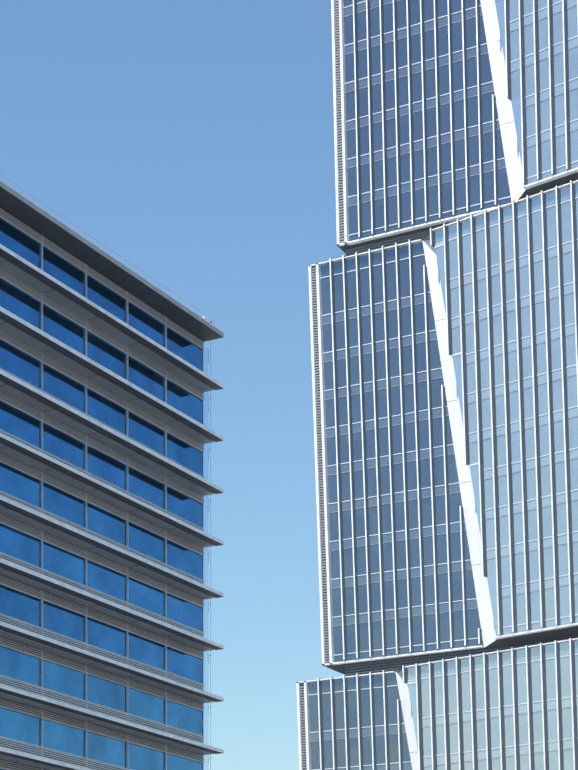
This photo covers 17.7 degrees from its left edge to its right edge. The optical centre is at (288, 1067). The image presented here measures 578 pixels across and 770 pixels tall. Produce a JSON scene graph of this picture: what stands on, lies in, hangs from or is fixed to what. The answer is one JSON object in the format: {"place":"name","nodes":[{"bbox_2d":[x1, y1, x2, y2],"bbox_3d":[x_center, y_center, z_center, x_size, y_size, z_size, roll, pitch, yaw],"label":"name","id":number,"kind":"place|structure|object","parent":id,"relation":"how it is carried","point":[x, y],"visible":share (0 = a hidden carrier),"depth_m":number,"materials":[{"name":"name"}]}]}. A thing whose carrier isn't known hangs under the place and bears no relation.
{"place":"outdoors","nodes":[
{"label":"outdoors","id":0,"kind":"place"},
{"bbox_2d":[0,0,345,769],"label":"sky","id":1,"kind":"structure","parent":0,"point":[192,140],"materials":[{"name":"blue"}]},
{"label":"ground","id":2,"kind":"structure","parent":0,"visible":0},
{"bbox_2d":[0,180,223,769],"bbox_3d":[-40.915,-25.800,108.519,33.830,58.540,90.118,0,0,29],"label":"building","id":3,"kind":"structure","parent":2,"relation":"on","point":[108,383],"depth_m":127.38,"materials":[{"name":"grey"}]},
{"bbox_2d":[0,174,213,769],"bbox_3d":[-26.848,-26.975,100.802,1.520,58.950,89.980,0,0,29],"label":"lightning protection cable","id":4,"kind":"object","parent":3,"relation":"attached to","point":[204,317],"visible":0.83,"depth_m":140.46,"materials":[{"name":"metal"}]},
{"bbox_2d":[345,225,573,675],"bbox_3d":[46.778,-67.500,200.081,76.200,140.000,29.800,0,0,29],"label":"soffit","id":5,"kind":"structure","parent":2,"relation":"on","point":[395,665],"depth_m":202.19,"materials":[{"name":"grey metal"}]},
{"bbox_2d":[296,638,577,769],"bbox_3d":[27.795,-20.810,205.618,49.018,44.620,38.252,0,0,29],"label":"tower block","id":6,"kind":"structure","parent":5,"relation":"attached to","point":[513,709],"depth_m":195.90,"materials":[{"name":"blue glass"}]},
{"bbox_2d":[308,180,577,674],"bbox_3d":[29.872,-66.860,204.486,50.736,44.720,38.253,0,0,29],"label":"tower block","id":7,"kind":"structure","parent":5,"relation":"attached to","point":[444,358],"depth_m":198.53,"materials":[{"name":"blue glass"}]},
{"bbox_2d":[331,0,577,252],"bbox_3d":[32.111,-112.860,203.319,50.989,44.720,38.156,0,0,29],"label":"tower block","id":8,"kind":"structure","parent":5,"relation":"attached to","point":[447,111],"depth_m":199.08,"materials":[{"name":"blue glass"}]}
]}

